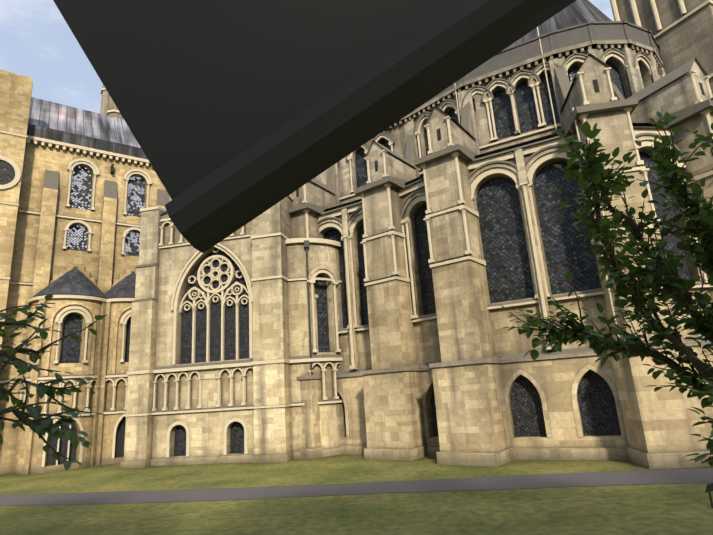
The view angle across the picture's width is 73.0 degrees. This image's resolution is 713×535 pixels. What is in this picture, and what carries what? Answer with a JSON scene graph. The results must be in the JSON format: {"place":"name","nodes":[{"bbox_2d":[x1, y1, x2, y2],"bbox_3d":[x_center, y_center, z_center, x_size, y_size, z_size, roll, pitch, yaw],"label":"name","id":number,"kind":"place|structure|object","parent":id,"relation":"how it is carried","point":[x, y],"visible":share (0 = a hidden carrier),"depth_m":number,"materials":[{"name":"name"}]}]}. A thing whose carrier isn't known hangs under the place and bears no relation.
{"place":"outdoors","nodes":[
{"label":"outdoors","id":0,"kind":"place"},
{"bbox_2d":[100,85,123,118],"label":"turret","id":1,"kind":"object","parent":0,"point":[109,107],"depth_m":103.75,"materials":[{"name":"stone"}]},
{"bbox_2d":[0,0,613,112],"label":"sky","id":2,"kind":"structure","parent":0,"point":[37,43],"materials":[{"name":"blue"}]},
{"bbox_2d":[53,0,575,252],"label":"awning canopy edge","id":3,"kind":"object","parent":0,"point":[237,114],"visible":1,"depth_m":0.47,"materials":[{"name":"black fabric"}]},
{"bbox_2d":[0,437,712,534],"bbox_3d":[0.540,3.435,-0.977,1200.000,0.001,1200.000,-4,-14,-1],"label":"lawn ground","id":4,"kind":"structure","parent":0,"point":[667,509],"depth_m":15.70,"materials":[{"name":"green plant"}]},
{"bbox_2d":[0,295,107,470],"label":"tree","id":5,"kind":"object","parent":4,"relation":"on","point":[39,425],"visible":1,"depth_m":2.26,"materials":[{"name":"green plant"}]},
{"bbox_2d":[0,69,171,474],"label":"transept","id":6,"kind":"structure","parent":4,"relation":"on","point":[80,189],"depth_m":34.16,"materials":[{"name":"stone"}]},
{"bbox_2d":[120,194,344,468],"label":"chapel","id":7,"kind":"structure","parent":4,"relation":"on","point":[223,353],"depth_m":30.49,"materials":[{"name":"stone"}]},
{"bbox_2d":[289,0,712,468],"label":"cathedral","id":8,"kind":"structure","parent":4,"relation":"on","point":[445,222],"depth_m":25.59,"materials":[{"name":"stone"}]},
{"bbox_2d":[500,109,712,466],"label":"tree","id":9,"kind":"object","parent":4,"relation":"on","point":[593,175],"visible":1,"depth_m":2.91,"materials":[{"name":"green plant"}]},
{"bbox_2d":[610,0,712,173],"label":"tower","id":10,"kind":"structure","parent":4,"relation":"on","point":[682,32],"depth_m":32.29,"materials":[{"name":"stone"}]},
{"bbox_2d":[705,483,712,507],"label":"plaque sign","id":11,"kind":"object","parent":4,"relation":"on","point":[709,488],"visible":1,"depth_m":12.84,"materials":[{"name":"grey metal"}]},
{"bbox_2d":[0,468,712,505],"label":"tarmac path","id":12,"kind":"structure","parent":0,"point":[657,476],"depth_m":18.31,"materials":[{"name":"grey asphalt"}]}
]}

